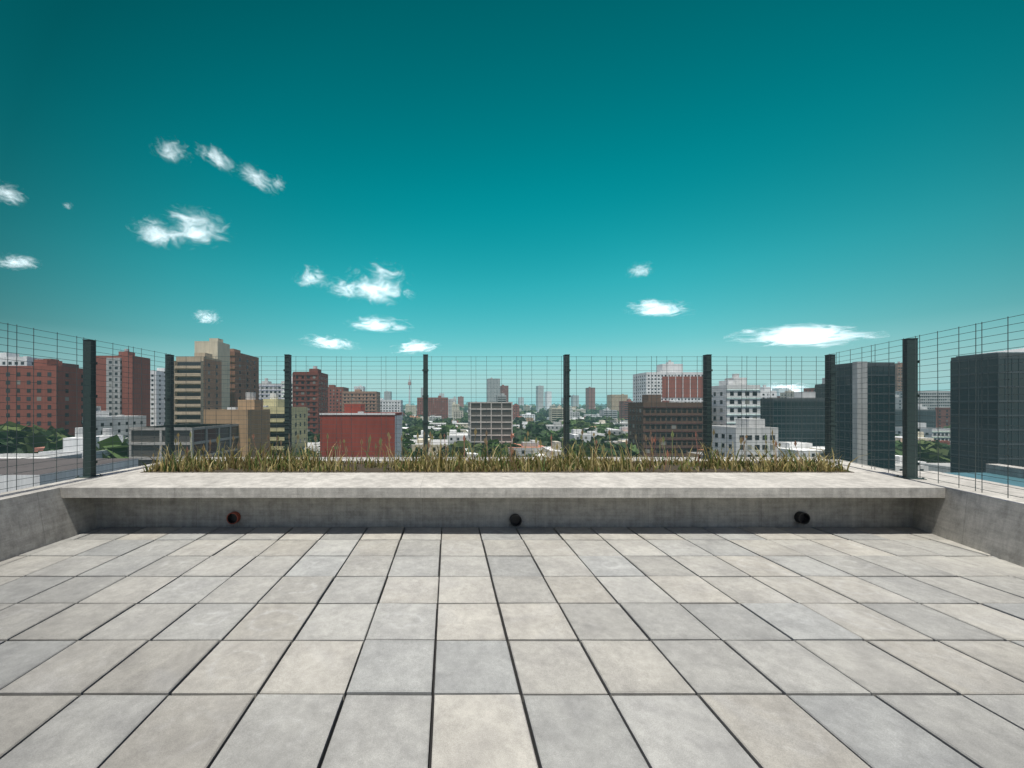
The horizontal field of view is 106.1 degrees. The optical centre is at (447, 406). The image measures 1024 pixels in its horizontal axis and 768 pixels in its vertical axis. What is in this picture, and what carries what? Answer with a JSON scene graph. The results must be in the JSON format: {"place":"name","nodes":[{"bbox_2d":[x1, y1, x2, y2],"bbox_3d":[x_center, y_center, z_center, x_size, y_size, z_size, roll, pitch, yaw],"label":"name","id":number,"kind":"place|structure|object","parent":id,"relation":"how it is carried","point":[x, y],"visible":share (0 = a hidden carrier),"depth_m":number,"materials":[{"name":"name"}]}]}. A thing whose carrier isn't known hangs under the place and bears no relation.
{"place":"outdoors","nodes":[
{"label":"outdoors","id":0,"kind":"place"},
{"bbox_2d":[0,338,447,492],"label":"city buildings","id":1,"kind":"structure","parent":0,"point":[189,395],"depth_m":140.00,"materials":[{"name":"brown brick"}]},
{"bbox_2d":[227,371,788,412],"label":"city roof clutter","id":2,"kind":"object","parent":1,"relation":"on","point":[233,408],"visible":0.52,"depth_m":98.69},
{"bbox_2d":[177,457,837,462],"bbox_3d":[0.909,0.818,5.635,9.617,0.083,0.430,0,0,0],"label":"planter rim","id":3,"kind":"object","parent":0,"point":[400,459],"depth_m":5.68,"materials":[{"name":"grey concrete"}]},
{"bbox_2d":[0,0,1023,405],"label":"sky","id":4,"kind":"structure","parent":0,"point":[457,183],"materials":[{"name":"teal"}]},
{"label":"building walls","id":5,"kind":"object","parent":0,"visible":0},
{"bbox_2d":[0,459,175,561],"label":"parapet wall","id":6,"kind":"structure","parent":5,"relation":"on","point":[35,517],"depth_m":3.62,"materials":[{"name":"concrete"}]},
{"bbox_2d":[0,323,172,491],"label":"fence","id":7,"kind":"object","parent":6,"relation":"on","point":[56,415],"visible":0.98,"depth_m":4.13,"materials":[{"name":"grey metal"}]},
{"bbox_2d":[75,339,102,477],"bbox_3d":[-4.116,0.022,4.380,0.180,1.570,0.160,0,0,0],"label":"fence post","id":8,"kind":"object","parent":6,"relation":"on","point":[88,409],"visible":0.9,"depth_m":4.35,"materials":[{"name":"metal"}]},
{"bbox_2d":[161,354,177,461],"bbox_3d":[-4.116,0.022,5.640,0.160,1.570,0.180,0,0,0],"label":"fence post","id":9,"kind":"object","parent":6,"relation":"on","point":[169,437],"visible":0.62,"depth_m":5.59,"materials":[{"name":"paint"}]},
{"bbox_2d":[321,531,538,767],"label":"joint","id":10,"kind":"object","parent":5,"relation":"on","point":[431,725],"depth_m":1.85,"materials":[{"name":"black"}]},
{"bbox_2d":[0,527,1023,767],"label":"floor pavers","id":11,"kind":"object","parent":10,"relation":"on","point":[629,647],"visible":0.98,"depth_m":2.04,"materials":[{"name":"grey concrete"}]},
{"bbox_2d":[94,498,914,530],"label":"bench base wall","id":12,"kind":"structure","parent":5,"relation":"on","point":[499,512],"depth_m":4.12,"materials":[{"name":"grey concrete"}]},
{"bbox_2d":[226,511,240,523],"bbox_3d":[-2.300,1.195,4.103,0.124,0.124,0.075,0,0,0],"label":"drain pipe","id":13,"kind":"object","parent":12,"relation":"attached to","point":[234,517],"visible":1,"depth_m":4.10,"materials":[{"name":"black metal"}]},
{"bbox_2d":[140,463,854,472],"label":"planter soil","id":14,"kind":"structure","parent":12,"relation":"on","point":[361,469],"depth_m":4.71,"materials":[{"name":"brown soil"}]},
{"bbox_2d":[60,463,945,497],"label":"bench slab","id":15,"kind":"structure","parent":12,"relation":"on","point":[860,483],"depth_m":3.90,"materials":[{"name":"grey concrete"}]},
{"bbox_2d":[141,428,866,471],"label":"planter grass","id":16,"kind":"structure","parent":12,"relation":"on","point":[570,462],"depth_m":4.88,"materials":[{"name":"green plant"}]},
{"bbox_2d":[282,354,291,459],"bbox_3d":[-2.366,0.006,5.640,0.160,1.539,0.180,0,0,0],"label":"fence post","id":17,"kind":"object","parent":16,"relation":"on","point":[287,392],"visible":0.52,"depth_m":5.59,"materials":[{"name":"paint"}]},
{"bbox_2d":[422,354,429,458],"bbox_3d":[-0.331,0.006,5.640,0.160,1.539,0.180,0,0,0],"label":"fence post","id":18,"kind":"object","parent":16,"relation":"on","point":[425,395],"visible":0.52,"depth_m":5.59,"materials":[{"name":"paint"}]},
{"bbox_2d":[167,356,833,457],"bbox_3d":[0.767,0.010,5.590,9.766,1.492,0.034,0,0,0],"label":"fence","id":19,"kind":"object","parent":16,"relation":"on","point":[521,397],"visible":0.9,"depth_m":5.59,"materials":[{"name":"grey metal"}]},
{"bbox_2d":[563,354,570,457],"bbox_3d":[1.751,0.006,5.640,0.160,1.539,0.180,0,0,0],"label":"fence post","id":20,"kind":"object","parent":16,"relation":"on","point":[568,399],"visible":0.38,"depth_m":5.59,"materials":[{"name":"paint"}]},
{"bbox_2d":[700,354,714,459],"bbox_3d":[3.833,0.006,5.640,0.160,1.539,0.180,0,0,0],"label":"fence post","id":21,"kind":"object","parent":16,"relation":"on","point":[707,392],"visible":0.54,"depth_m":5.59,"materials":[{"name":"paint"}]},
{"bbox_2d":[509,514,521,526],"bbox_3d":[0.726,1.220,4.103,0.124,0.124,0.075,0,0,0],"label":"drain pipe","id":22,"kind":"object","parent":12,"relation":"attached to","point":[515,520],"visible":1,"depth_m":4.12,"materials":[{"name":"black metal"}]},
{"bbox_2d":[794,511,809,523],"bbox_3d":[3.800,1.195,4.103,0.124,0.124,0.075,0,0,0],"label":"drain pipe","id":23,"kind":"object","parent":12,"relation":"attached to","point":[801,517],"visible":1,"depth_m":4.09,"materials":[{"name":"black metal"}]},
{"bbox_2d":[835,459,1023,566],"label":"parapet wall","id":24,"kind":"structure","parent":5,"relation":"on","point":[987,522],"depth_m":3.51,"materials":[{"name":"concrete"}]},
{"bbox_2d":[824,354,841,461],"bbox_3d":[5.650,0.022,5.640,0.160,1.570,0.180,0,0,0],"label":"fence post","id":25,"kind":"object","parent":24,"relation":"on","point":[832,403],"visible":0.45,"depth_m":5.60,"materials":[{"name":"paint"}]},
{"bbox_2d":[895,338,926,479],"bbox_3d":[5.205,0.022,4.297,0.180,1.570,0.160,0,0,18],"label":"fence post","id":26,"kind":"object","parent":24,"relation":"on","point":[909,419],"visible":0.9,"depth_m":4.27,"materials":[{"name":"metal"}]},
{"bbox_2d":[825,314,1023,497],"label":"fence","id":27,"kind":"object","parent":24,"relation":"on","point":[958,409],"visible":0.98,"depth_m":3.90,"materials":[{"name":"grey metal"}]},
{"bbox_2d":[898,464,1023,496],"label":"roof","id":28,"kind":"structure","parent":5,"relation":"attached to","point":[999,474],"depth_m":5.31,"materials":[{"name":"concrete"}]},
{"label":"ground","id":29,"kind":"structure","parent":0,"visible":0},
{"bbox_2d":[0,401,949,462],"bbox_3d":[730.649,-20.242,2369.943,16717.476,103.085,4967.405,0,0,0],"label":"city trees","id":30,"kind":"object","parent":29,"relation":"on","point":[542,415],"visible":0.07,"depth_m":146.28,"materials":[{"name":"green plant"}]},
{"bbox_2d":[354,374,788,444],"bbox_3d":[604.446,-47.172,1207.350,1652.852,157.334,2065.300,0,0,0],"label":"city buildings","id":31,"kind":"structure","parent":29,"relation":"on","point":[543,399],"depth_m":180.11,"materials":[{"name":"grey concrete"}]},
{"bbox_2d":[304,406,950,472],"bbox_3d":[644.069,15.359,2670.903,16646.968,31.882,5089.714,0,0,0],"label":"low-rise city buildings","id":32,"kind":"structure","parent":29,"relation":"on","point":[783,447],"depth_m":152.37,"materials":[{"name":"grey concrete"}]},
{"bbox_2d":[403,388,949,427],"bbox_3d":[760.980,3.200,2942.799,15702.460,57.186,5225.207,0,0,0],"label":"city buildings","id":33,"kind":"structure","parent":29,"relation":"on","point":[554,413],"depth_m":579.92,"materials":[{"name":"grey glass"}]},
{"bbox_2d":[628,348,1023,472],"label":"city buildings","id":34,"kind":"structure","parent":29,"relation":"on","point":[776,415],"depth_m":123.42,"materials":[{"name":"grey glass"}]}
]}

